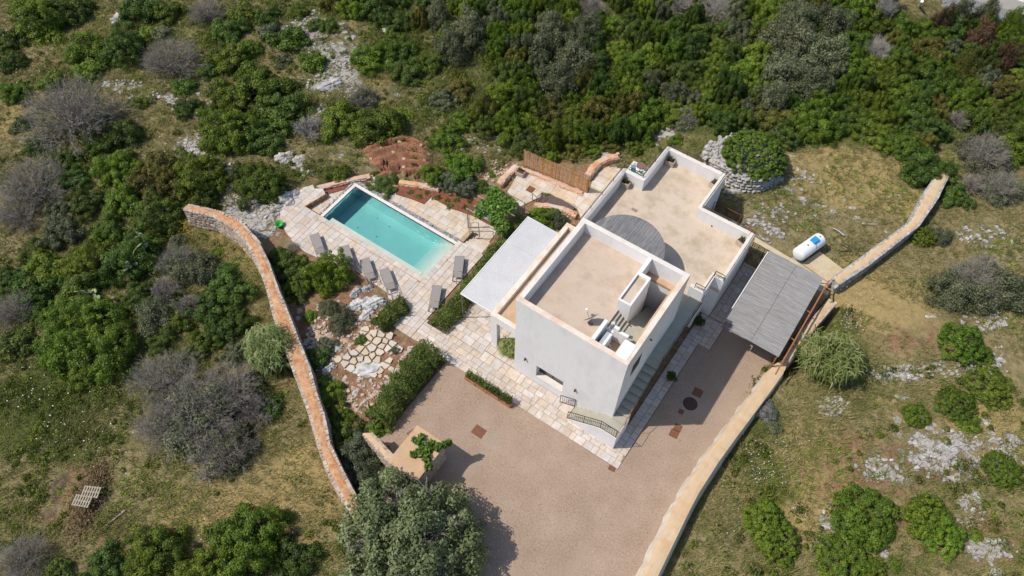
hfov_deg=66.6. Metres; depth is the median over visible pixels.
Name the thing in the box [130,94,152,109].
shrub
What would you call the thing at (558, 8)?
thicket tree
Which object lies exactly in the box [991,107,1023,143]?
thicket tree
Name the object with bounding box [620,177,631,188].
potted plant
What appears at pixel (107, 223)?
scrub bush
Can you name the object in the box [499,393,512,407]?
flower trough
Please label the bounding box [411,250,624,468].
forecourt paving
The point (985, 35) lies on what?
tree
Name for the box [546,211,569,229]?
shrub
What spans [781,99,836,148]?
thicket tree
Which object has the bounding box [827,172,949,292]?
garden wall
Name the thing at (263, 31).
shrub
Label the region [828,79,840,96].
thicket tree
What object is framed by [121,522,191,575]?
tree
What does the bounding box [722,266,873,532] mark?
white wildflowers
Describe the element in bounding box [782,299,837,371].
boundary wall
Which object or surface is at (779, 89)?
olive tree
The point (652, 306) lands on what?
villa
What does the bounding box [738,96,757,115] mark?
thicket tree
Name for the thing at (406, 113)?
shrub
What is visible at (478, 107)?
thicket tree
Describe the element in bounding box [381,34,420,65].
shrub
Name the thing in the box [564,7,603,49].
olive tree
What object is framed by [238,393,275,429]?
bare shrub
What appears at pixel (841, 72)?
thicket tree
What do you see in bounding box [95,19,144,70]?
shrub
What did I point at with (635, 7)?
thicket tree
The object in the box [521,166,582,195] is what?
edging wall
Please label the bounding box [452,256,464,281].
sun lounger
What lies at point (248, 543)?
tree
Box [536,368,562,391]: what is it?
window
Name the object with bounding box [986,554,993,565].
limestone outcrop
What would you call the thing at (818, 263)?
concrete slab
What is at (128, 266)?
prickly pear
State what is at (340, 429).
shrub
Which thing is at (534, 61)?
thicket tree
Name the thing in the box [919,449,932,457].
limestone outcrop
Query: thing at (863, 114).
thicket tree
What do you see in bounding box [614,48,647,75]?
thicket tree
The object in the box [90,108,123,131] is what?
shrub
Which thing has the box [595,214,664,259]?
shade canopy
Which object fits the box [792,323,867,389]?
reed clump
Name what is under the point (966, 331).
shrub
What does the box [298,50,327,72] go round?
shrub
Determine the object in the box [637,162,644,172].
round table
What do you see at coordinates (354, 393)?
rock
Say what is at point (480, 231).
handrail
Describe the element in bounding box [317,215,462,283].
pool edging
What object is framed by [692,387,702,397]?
manhole cover
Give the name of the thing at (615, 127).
thicket tree
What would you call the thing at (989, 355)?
shrub
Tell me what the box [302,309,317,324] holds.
shrub
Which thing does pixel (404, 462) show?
stone block
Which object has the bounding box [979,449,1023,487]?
shrub
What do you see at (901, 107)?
thicket tree
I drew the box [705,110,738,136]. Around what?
thicket tree
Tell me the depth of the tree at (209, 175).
53.46 m
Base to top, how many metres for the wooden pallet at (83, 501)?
0.122 m
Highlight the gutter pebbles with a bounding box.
[318,181,459,241]
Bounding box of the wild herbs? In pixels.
[0,0,1023,575]
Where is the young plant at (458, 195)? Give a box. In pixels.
[456,193,464,198]
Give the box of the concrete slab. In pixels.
[802,251,842,281]
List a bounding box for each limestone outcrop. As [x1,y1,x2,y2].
[880,548,888,556]
[893,416,901,424]
[897,372,919,379]
[912,440,923,445]
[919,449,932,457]
[925,424,936,430]
[932,441,956,450]
[936,439,967,448]
[946,473,959,478]
[981,419,989,425]
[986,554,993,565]
[988,568,1001,574]
[998,446,1014,454]
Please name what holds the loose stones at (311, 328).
on the ground at (892, 308)
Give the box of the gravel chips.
[390,336,757,575]
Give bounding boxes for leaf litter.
[364,382,671,563]
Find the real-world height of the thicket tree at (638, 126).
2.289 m
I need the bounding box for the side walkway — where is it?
[613,265,755,456]
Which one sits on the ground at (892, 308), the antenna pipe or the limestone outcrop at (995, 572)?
the limestone outcrop at (995, 572)
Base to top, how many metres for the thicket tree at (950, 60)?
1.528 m
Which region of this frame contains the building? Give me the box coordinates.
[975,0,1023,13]
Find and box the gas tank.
[793,233,825,260]
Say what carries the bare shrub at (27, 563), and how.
on the ground at (892, 308)
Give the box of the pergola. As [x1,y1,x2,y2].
[466,183,525,238]
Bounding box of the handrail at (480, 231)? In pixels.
[469,216,493,238]
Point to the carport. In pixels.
(749, 317)
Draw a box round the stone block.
[388,425,445,488]
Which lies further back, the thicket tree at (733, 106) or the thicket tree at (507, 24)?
the thicket tree at (507, 24)
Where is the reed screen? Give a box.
[523,149,589,192]
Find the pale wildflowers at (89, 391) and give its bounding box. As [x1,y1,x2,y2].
[7,41,300,542]
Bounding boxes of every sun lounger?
[310,233,325,257]
[341,245,356,270]
[360,257,376,284]
[379,267,397,294]
[428,285,441,311]
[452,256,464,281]
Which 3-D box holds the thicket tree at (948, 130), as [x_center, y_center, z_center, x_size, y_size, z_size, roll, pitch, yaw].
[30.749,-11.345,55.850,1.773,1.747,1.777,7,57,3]
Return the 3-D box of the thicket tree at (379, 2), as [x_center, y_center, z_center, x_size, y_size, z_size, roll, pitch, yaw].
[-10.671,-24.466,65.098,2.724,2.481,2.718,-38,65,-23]
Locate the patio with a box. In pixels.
[507,164,622,217]
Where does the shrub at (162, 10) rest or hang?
on the ground at (892, 308)
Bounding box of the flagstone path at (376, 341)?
[334,326,402,377]
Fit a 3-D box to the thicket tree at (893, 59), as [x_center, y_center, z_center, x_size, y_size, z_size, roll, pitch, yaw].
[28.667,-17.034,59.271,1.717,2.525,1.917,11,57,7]
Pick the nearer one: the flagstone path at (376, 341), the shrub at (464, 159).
the flagstone path at (376, 341)
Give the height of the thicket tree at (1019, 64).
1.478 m
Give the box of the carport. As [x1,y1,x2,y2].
[722,251,828,374]
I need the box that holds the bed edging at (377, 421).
[374,356,440,424]
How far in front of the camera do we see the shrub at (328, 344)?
47.00 m
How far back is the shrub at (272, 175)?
53.15 m
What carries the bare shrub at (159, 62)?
on the ground at (892, 308)
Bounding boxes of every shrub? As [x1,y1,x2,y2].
[0,27,27,54]
[0,50,29,74]
[0,78,31,104]
[0,150,79,218]
[0,194,44,235]
[0,288,39,333]
[0,324,39,361]
[0,528,51,575]
[4,70,135,161]
[4,270,64,320]
[26,22,66,45]
[34,68,66,90]
[39,556,77,575]
[47,0,96,28]
[52,271,108,315]
[57,162,91,190]
[61,29,103,64]
[67,188,109,222]
[70,59,103,83]
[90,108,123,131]
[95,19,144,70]
[100,117,145,152]
[117,0,166,33]
[121,347,206,410]
[128,401,183,454]
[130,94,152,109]
[132,24,156,42]
[132,295,184,338]
[139,34,206,85]
[143,234,166,252]
[145,328,178,360]
[147,0,189,26]
[147,275,182,302]
[151,242,198,280]
[169,77,199,97]
[170,294,205,320]
[172,246,217,287]
[181,188,220,211]
[181,285,234,336]
[183,435,226,485]
[187,0,228,26]
[188,352,270,432]
[195,108,259,158]
[202,41,259,80]
[204,85,257,120]
[205,265,258,319]
[210,16,250,47]
[210,248,224,260]
[224,160,254,183]
[226,0,255,22]
[228,304,261,334]
[231,60,299,111]
[231,161,290,211]
[235,320,297,376]
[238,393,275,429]
[241,118,288,157]
[253,91,315,137]
[256,22,282,42]
[259,390,286,418]
[263,23,311,51]
[267,246,292,265]
[280,277,305,303]
[284,282,312,304]
[285,241,299,251]
[290,268,322,294]
[292,114,326,142]
[294,254,307,266]
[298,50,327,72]
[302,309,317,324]
[305,347,331,369]
[315,17,340,33]
[315,336,339,355]
[316,374,347,410]
[318,99,369,144]
[318,298,344,318]
[327,303,359,336]
[328,399,356,425]
[329,163,351,182]
[329,415,363,460]
[337,431,380,473]
[346,85,378,109]
[348,103,404,146]
[349,42,391,78]
[350,456,381,493]
[354,334,367,345]
[365,172,398,200]
[365,418,392,437]
[370,292,411,331]
[370,445,389,466]
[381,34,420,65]
[383,55,425,86]
[384,28,399,38]
[386,106,415,128]
[390,345,399,354]
[416,48,449,77]
[420,164,444,185]
[427,88,458,112]
[427,124,467,155]
[437,20,469,41]
[438,171,464,193]
[443,150,483,182]
[445,78,474,103]
[450,111,476,134]
[454,177,478,196]
[474,179,488,194]
[488,170,495,177]
[512,139,537,159]
[528,207,539,219]
[535,207,561,228]
[542,146,563,162]
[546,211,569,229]
[561,142,584,161]
[579,0,607,18]
[583,140,603,160]
[601,136,624,153]
[624,140,644,155]
[640,134,654,147]
[667,0,693,13]
[667,133,686,146]
[675,107,699,132]
[698,0,732,21]
[720,129,787,183]
[741,497,787,547]
[753,521,801,568]
[755,398,778,423]
[764,417,782,437]
[811,528,876,575]
[828,480,900,554]
[848,557,886,575]
[863,35,894,59]
[872,0,899,20]
[886,555,904,575]
[900,402,931,428]
[900,492,954,542]
[908,224,936,247]
[918,510,967,562]
[919,270,986,314]
[928,225,954,247]
[933,384,977,425]
[937,321,986,365]
[938,255,1004,313]
[939,182,976,210]
[948,110,970,130]
[948,127,1013,181]
[954,416,982,436]
[960,173,986,196]
[963,363,1015,411]
[967,249,1002,276]
[967,527,983,545]
[970,343,996,365]
[972,261,1023,318]
[975,169,1023,208]
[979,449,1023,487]
[996,132,1023,172]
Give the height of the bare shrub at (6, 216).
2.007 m
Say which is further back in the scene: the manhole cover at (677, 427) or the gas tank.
the gas tank
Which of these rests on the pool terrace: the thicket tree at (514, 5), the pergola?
the pergola
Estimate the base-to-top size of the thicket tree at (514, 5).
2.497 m
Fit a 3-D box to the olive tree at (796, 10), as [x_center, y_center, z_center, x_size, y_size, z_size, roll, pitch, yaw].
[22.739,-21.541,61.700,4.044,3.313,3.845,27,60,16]
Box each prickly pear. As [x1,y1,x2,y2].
[74,288,100,300]
[123,243,141,270]
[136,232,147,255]
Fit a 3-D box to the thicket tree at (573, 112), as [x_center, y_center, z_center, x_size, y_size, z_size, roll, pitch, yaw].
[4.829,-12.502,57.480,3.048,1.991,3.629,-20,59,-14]
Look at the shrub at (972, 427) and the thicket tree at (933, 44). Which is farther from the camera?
the thicket tree at (933, 44)
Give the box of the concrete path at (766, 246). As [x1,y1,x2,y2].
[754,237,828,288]
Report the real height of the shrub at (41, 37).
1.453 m
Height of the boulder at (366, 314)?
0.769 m
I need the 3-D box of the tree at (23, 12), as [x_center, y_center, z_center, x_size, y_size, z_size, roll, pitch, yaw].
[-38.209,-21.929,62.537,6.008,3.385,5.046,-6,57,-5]
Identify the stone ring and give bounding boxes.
[700,132,781,193]
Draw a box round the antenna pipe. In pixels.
[610,321,616,328]
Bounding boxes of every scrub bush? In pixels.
[0,264,21,294]
[7,115,33,134]
[16,236,49,264]
[22,134,53,156]
[29,300,64,329]
[33,213,92,251]
[42,200,76,223]
[48,149,84,177]
[83,134,114,158]
[87,212,127,246]
[120,289,147,314]
[121,221,144,240]
[126,278,158,303]
[148,25,172,41]
[158,305,197,337]
[167,233,189,246]
[172,98,203,121]
[176,346,205,370]
[188,329,223,357]
[197,60,217,81]
[201,77,232,96]
[202,318,242,349]
[214,262,239,282]
[219,341,246,366]
[234,39,264,60]
[237,370,266,399]
[254,5,281,27]
[275,52,292,69]
[286,1,308,20]
[306,17,324,31]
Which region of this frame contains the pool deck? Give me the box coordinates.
[280,185,482,337]
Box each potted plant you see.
[515,167,525,177]
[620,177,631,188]
[664,156,675,167]
[666,371,677,381]
[693,315,705,326]
[708,178,717,188]
[735,235,745,247]
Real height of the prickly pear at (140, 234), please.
2.031 m
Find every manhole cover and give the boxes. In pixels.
[471,424,486,438]
[526,185,535,192]
[608,465,615,471]
[669,428,679,438]
[673,423,682,431]
[682,396,698,410]
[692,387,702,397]
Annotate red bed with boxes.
[324,180,367,194]
[396,183,490,225]
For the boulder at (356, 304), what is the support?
on the ground at (892, 308)
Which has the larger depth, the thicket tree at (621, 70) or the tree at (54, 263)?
the thicket tree at (621, 70)
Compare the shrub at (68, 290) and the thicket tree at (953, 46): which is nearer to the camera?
the shrub at (68, 290)
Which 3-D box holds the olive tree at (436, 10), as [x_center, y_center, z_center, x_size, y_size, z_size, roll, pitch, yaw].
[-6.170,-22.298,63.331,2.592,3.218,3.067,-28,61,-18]
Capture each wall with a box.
[183,204,393,550]
[316,174,372,189]
[362,432,392,468]
[399,180,439,192]
[496,164,519,187]
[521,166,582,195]
[534,202,577,218]
[584,152,621,180]
[635,367,783,575]
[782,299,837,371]
[801,279,829,305]
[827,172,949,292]
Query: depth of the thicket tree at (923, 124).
55.38 m
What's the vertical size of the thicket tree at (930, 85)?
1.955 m
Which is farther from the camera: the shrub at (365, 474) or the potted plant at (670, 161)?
the potted plant at (670, 161)
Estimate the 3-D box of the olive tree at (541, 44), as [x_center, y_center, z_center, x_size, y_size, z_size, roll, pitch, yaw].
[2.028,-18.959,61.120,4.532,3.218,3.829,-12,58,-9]
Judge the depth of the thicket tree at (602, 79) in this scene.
58.72 m
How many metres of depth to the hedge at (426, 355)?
45.02 m
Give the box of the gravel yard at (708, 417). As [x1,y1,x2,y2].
[348,284,819,575]
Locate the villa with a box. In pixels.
[490,143,755,448]
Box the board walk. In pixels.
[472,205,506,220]
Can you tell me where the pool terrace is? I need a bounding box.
[310,176,496,241]
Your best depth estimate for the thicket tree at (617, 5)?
64.85 m
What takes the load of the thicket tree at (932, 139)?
on the ground at (892, 308)
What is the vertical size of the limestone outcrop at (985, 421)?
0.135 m
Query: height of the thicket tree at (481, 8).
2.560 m
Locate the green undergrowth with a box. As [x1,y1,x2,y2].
[0,0,1023,575]
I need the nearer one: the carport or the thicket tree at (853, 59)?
the carport
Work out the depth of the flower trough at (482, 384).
45.59 m
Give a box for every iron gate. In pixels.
[560,395,575,406]
[749,242,769,257]
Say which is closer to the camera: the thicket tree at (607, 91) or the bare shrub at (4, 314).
the bare shrub at (4, 314)
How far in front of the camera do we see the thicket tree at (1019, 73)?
59.84 m
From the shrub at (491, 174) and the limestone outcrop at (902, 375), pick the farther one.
the shrub at (491, 174)
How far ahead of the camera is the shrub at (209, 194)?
52.83 m
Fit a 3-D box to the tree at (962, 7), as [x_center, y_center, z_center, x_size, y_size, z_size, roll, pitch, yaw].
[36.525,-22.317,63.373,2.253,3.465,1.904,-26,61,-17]
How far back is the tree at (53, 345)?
46.01 m
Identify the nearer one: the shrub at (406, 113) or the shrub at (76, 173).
the shrub at (76, 173)
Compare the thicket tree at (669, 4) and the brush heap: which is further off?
the thicket tree at (669, 4)
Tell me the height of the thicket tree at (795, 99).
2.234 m
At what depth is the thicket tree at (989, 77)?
58.99 m
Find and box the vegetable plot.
[363,135,433,179]
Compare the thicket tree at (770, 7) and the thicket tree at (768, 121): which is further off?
the thicket tree at (770, 7)
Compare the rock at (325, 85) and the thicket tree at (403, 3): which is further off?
the thicket tree at (403, 3)
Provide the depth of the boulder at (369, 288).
49.62 m
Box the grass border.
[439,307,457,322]
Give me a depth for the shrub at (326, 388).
45.28 m
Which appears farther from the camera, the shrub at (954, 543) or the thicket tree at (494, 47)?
the thicket tree at (494, 47)
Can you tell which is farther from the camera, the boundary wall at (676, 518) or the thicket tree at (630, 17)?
the thicket tree at (630, 17)
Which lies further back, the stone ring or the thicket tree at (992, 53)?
the thicket tree at (992, 53)
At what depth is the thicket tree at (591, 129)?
55.98 m
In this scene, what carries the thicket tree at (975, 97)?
on the ground at (892, 308)
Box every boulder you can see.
[109,12,127,23]
[270,201,282,212]
[274,151,293,164]
[278,189,299,205]
[292,154,305,164]
[322,360,336,372]
[346,298,365,311]
[349,286,361,298]
[352,361,381,377]
[359,307,374,320]
[361,284,372,291]
[362,295,387,309]
[666,122,676,131]
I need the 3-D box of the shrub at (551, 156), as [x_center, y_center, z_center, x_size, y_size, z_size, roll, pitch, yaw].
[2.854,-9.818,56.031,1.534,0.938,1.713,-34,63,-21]
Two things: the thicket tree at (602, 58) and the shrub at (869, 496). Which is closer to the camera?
the shrub at (869, 496)
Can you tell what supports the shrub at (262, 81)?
on the ground at (892, 308)
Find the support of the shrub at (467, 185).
on the ground at (892, 308)
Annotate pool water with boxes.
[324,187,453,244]
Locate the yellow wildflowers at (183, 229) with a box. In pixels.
[158,219,212,236]
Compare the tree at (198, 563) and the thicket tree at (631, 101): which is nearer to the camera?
the tree at (198, 563)
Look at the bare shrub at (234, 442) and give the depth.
42.84 m
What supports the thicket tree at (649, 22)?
on the ground at (892, 308)
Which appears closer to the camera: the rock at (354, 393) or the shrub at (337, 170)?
the rock at (354, 393)
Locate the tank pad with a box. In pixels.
[791,257,803,265]
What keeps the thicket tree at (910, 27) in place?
on the ground at (892, 308)
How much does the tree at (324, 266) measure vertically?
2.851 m
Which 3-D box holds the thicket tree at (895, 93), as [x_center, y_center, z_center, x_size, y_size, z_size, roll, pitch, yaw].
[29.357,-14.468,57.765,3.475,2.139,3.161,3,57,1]
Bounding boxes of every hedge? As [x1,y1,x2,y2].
[362,338,445,430]
[427,212,527,333]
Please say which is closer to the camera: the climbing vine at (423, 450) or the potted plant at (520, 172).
the climbing vine at (423, 450)
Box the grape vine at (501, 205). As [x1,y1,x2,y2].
[473,185,518,235]
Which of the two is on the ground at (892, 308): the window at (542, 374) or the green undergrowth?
the green undergrowth
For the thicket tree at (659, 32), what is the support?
on the ground at (892, 308)
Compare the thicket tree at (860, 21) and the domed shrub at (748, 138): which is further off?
the thicket tree at (860, 21)
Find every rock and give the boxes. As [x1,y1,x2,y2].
[250,226,257,233]
[257,224,266,229]
[261,233,268,238]
[303,338,310,345]
[317,77,344,91]
[334,345,342,351]
[343,338,349,343]
[352,388,357,396]
[722,188,741,193]
[775,176,783,183]
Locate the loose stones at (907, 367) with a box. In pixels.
[101,11,1023,564]
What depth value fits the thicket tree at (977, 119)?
56.26 m
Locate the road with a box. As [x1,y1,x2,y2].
[941,0,1022,21]
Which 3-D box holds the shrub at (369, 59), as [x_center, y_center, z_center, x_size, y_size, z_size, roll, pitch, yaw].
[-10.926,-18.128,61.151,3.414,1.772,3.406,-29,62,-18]
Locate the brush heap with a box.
[58,432,114,552]
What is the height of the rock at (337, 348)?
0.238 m
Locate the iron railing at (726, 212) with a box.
[711,202,741,223]
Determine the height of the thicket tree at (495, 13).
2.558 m
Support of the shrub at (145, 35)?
on the ground at (892, 308)
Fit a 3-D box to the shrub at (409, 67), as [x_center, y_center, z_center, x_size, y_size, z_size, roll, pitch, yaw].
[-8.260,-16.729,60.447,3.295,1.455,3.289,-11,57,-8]
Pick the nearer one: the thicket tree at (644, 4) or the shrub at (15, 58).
the shrub at (15, 58)
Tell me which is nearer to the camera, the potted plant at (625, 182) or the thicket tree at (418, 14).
the potted plant at (625, 182)
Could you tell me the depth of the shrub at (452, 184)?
54.38 m
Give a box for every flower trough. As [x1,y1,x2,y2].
[464,368,477,385]
[475,375,490,392]
[487,383,500,400]
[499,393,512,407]
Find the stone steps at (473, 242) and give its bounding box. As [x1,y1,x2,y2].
[460,229,488,253]
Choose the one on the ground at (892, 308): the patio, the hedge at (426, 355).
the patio
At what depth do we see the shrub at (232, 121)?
55.59 m
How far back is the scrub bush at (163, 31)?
62.67 m
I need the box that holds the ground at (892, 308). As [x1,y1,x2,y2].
[0,0,1023,575]
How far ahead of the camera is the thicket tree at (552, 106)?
57.76 m
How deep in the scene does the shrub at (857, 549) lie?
39.88 m
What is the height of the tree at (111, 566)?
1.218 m
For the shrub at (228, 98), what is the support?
on the ground at (892, 308)
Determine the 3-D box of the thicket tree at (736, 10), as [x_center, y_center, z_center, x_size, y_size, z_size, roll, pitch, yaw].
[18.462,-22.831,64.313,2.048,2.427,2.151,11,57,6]
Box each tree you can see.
[5,0,75,44]
[21,248,72,303]
[31,310,96,379]
[54,294,131,347]
[60,234,112,293]
[65,322,141,385]
[66,352,114,392]
[79,537,132,575]
[89,148,145,188]
[98,234,160,287]
[101,182,142,218]
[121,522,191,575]
[125,149,184,204]
[131,187,184,241]
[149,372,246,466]
[169,146,228,203]
[173,544,238,575]
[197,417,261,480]
[202,501,294,575]
[272,531,324,575]
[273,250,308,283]
[301,246,355,299]
[317,0,344,14]
[334,0,364,20]
[336,463,491,575]
[356,0,391,27]
[374,0,396,7]
[378,7,416,38]
[388,0,408,10]
[409,3,427,31]
[414,0,444,8]
[421,0,452,35]
[430,21,471,66]
[448,0,461,15]
[450,2,488,54]
[458,0,473,19]
[469,91,498,128]
[470,111,506,139]
[471,0,490,21]
[476,0,507,7]
[482,0,509,31]
[485,31,509,65]
[485,78,518,105]
[486,19,506,40]
[487,57,531,86]
[491,104,522,141]
[494,123,523,148]
[499,98,518,111]
[501,0,530,17]
[502,16,512,27]
[503,33,522,55]
[504,45,531,73]
[505,6,534,31]
[506,28,521,45]
[507,127,553,159]
[509,17,536,43]
[510,29,565,67]
[511,65,542,99]
[511,82,547,116]
[515,112,539,133]
[527,53,548,80]
[529,0,548,21]
[529,91,569,124]
[529,119,549,134]
[533,60,578,103]
[534,8,565,37]
[538,118,563,152]
[547,0,563,10]
[548,31,599,76]
[550,33,567,51]
[552,1,566,24]
[554,0,581,13]
[555,7,581,35]
[556,103,594,141]
[558,91,578,110]
[558,122,590,154]
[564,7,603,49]
[568,87,584,100]
[572,66,593,96]
[575,59,605,83]
[576,118,605,144]
[577,93,612,126]
[583,31,604,54]
[584,88,605,103]
[585,67,620,99]
[590,49,610,69]
[596,10,609,29]
[601,106,629,131]
[602,15,620,35]
[602,85,621,104]
[604,40,631,62]
[605,115,631,147]
[609,0,633,14]
[611,87,648,125]
[613,60,634,83]
[614,18,643,46]
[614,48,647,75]
[616,0,642,17]
[617,69,644,99]
[620,11,639,25]
[622,112,651,143]
[633,68,661,95]
[633,82,661,110]
[634,41,661,70]
[635,23,655,49]
[637,0,655,18]
[638,98,671,134]
[640,17,663,29]
[647,0,670,20]
[647,54,671,78]
[649,24,670,48]
[655,58,704,87]
[656,39,682,63]
[656,96,695,129]
[658,80,691,107]
[664,0,681,12]
[665,14,689,36]
[667,30,707,67]
[684,0,705,25]
[684,89,701,110]
[687,21,720,47]
[689,79,719,102]
[689,101,711,125]
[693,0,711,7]
[696,49,730,80]
[700,90,729,118]
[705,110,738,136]
[707,37,736,58]
[707,81,732,108]
[710,18,735,43]
[713,65,739,88]
[718,40,753,65]
[720,96,741,116]
[722,0,744,22]
[723,15,751,45]
[725,73,749,102]
[726,0,755,7]
[728,52,776,88]
[736,106,759,130]
[737,40,771,69]
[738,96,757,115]
[739,2,760,27]
[743,80,763,105]
[745,78,790,114]
[746,18,777,44]
[751,0,782,27]
[753,0,783,13]
[753,100,799,136]
[754,14,816,61]
[758,48,813,93]
[765,118,801,151]
[775,0,826,32]
[776,0,796,11]
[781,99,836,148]
[785,91,805,112]
[787,63,836,104]
[791,30,849,79]
[803,88,841,126]
[808,0,832,18]
[810,1,858,39]
[812,24,825,39]
[821,0,841,7]
[823,59,850,81]
[823,110,854,140]
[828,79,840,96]
[835,26,873,51]
[836,0,879,30]
[836,90,859,111]
[838,49,874,79]
[839,70,862,96]
[841,85,872,109]
[843,103,880,139]
[845,41,870,62]
[850,14,868,30]
[854,73,877,98]
[858,7,905,38]
[858,119,899,156]
[859,55,890,80]
[865,91,894,117]
[873,72,901,99]
[874,104,902,129]
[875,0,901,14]
[877,48,900,77]
[878,128,922,161]
[879,58,915,93]
[883,27,909,47]
[887,11,919,37]
[888,47,916,75]
[888,74,924,104]
[889,101,913,129]
[892,109,946,143]
[894,34,913,50]
[898,91,938,127]
[899,144,960,192]
[909,47,944,86]
[910,17,950,45]
[912,36,950,68]
[912,78,942,105]
[914,131,938,152]
[924,0,955,37]
[926,92,950,117]
[926,108,950,125]
[928,64,960,95]
[931,118,953,144]
[932,10,966,41]
[936,79,959,104]
[937,50,954,67]
[938,37,964,62]
[943,87,974,118]
[948,0,976,26]
[949,47,984,81]
[949,70,985,99]
[954,41,982,60]
[957,15,997,59]
[959,106,997,137]
[960,82,989,106]
[961,13,979,30]
[971,64,1003,93]
[972,0,1002,30]
[972,96,1002,120]
[973,11,996,34]
[974,40,1003,72]
[982,74,1023,108]
[988,40,1023,78]
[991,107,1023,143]
[994,5,1023,35]
[995,30,1023,47]
[996,30,1017,56]
[1001,45,1023,78]
[1001,86,1023,109]
[1002,67,1023,84]
[1006,119,1023,141]
[1009,105,1023,121]
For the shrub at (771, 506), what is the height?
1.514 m
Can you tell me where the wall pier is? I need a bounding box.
[771,360,786,370]
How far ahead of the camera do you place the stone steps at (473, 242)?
52.05 m
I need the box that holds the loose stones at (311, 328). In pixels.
[303,159,517,413]
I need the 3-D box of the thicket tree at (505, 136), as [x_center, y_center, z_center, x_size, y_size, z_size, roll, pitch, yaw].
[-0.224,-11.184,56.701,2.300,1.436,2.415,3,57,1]
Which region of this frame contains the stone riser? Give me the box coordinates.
[305,193,327,207]
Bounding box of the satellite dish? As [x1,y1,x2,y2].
[585,308,597,325]
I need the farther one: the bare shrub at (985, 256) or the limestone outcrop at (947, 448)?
the bare shrub at (985, 256)
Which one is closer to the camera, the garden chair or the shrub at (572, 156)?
the garden chair
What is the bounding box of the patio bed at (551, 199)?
[537,192,574,209]
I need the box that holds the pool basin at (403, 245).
[321,183,456,278]
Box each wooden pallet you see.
[71,494,92,507]
[81,485,101,498]
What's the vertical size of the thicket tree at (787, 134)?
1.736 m
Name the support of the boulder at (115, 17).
on the ground at (892, 308)
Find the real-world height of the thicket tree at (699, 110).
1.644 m
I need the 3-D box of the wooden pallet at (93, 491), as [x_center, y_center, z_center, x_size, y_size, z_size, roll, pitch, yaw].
[-22.590,10.960,41.861,0.910,0.122,0.600,5,57,2]
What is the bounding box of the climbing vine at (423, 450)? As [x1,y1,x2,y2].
[409,433,452,471]
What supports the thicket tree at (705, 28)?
on the ground at (892, 308)
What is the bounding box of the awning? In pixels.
[460,217,557,317]
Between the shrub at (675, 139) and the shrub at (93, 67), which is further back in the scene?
the shrub at (93, 67)
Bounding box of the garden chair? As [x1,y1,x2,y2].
[630,164,636,172]
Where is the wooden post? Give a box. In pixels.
[106,510,124,525]
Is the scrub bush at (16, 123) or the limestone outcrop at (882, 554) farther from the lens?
the scrub bush at (16, 123)
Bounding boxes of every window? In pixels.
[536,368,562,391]
[630,354,641,375]
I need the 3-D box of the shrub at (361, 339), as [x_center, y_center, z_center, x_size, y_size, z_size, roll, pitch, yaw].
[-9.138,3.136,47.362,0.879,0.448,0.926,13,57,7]
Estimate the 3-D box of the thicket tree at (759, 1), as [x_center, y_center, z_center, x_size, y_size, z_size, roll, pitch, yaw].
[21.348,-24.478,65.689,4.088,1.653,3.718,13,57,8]
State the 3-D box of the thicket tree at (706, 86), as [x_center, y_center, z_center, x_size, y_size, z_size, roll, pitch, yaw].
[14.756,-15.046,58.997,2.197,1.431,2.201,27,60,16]
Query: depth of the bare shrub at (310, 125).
56.44 m
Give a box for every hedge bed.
[368,356,446,433]
[427,217,525,331]
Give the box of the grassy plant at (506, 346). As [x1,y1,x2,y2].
[497,335,514,358]
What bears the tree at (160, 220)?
on the ground at (892, 308)
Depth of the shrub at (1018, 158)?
55.46 m
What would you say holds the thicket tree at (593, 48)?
on the ground at (892, 308)
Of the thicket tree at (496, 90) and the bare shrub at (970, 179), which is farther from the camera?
the thicket tree at (496, 90)
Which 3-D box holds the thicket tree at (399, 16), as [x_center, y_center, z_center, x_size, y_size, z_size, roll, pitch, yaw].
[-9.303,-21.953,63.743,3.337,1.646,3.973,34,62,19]
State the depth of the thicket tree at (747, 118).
55.63 m
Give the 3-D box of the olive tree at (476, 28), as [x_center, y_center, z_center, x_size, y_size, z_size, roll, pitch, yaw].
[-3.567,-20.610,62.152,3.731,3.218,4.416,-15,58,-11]
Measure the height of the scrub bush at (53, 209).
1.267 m
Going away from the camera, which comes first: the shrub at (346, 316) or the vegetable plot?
the shrub at (346, 316)
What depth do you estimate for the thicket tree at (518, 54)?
60.04 m
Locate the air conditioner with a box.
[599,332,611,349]
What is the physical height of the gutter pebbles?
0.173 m
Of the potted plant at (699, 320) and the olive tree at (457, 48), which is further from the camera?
the olive tree at (457, 48)
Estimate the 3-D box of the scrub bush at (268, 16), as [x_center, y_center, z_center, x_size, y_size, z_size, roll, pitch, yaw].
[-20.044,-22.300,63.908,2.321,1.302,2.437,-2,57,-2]
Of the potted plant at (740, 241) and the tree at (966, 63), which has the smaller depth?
the potted plant at (740, 241)
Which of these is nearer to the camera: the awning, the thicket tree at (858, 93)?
the awning
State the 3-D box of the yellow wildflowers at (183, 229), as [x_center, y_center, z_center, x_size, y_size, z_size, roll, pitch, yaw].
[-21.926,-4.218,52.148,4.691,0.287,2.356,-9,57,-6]
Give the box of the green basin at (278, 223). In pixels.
[275,219,282,227]
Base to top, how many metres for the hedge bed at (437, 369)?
0.300 m

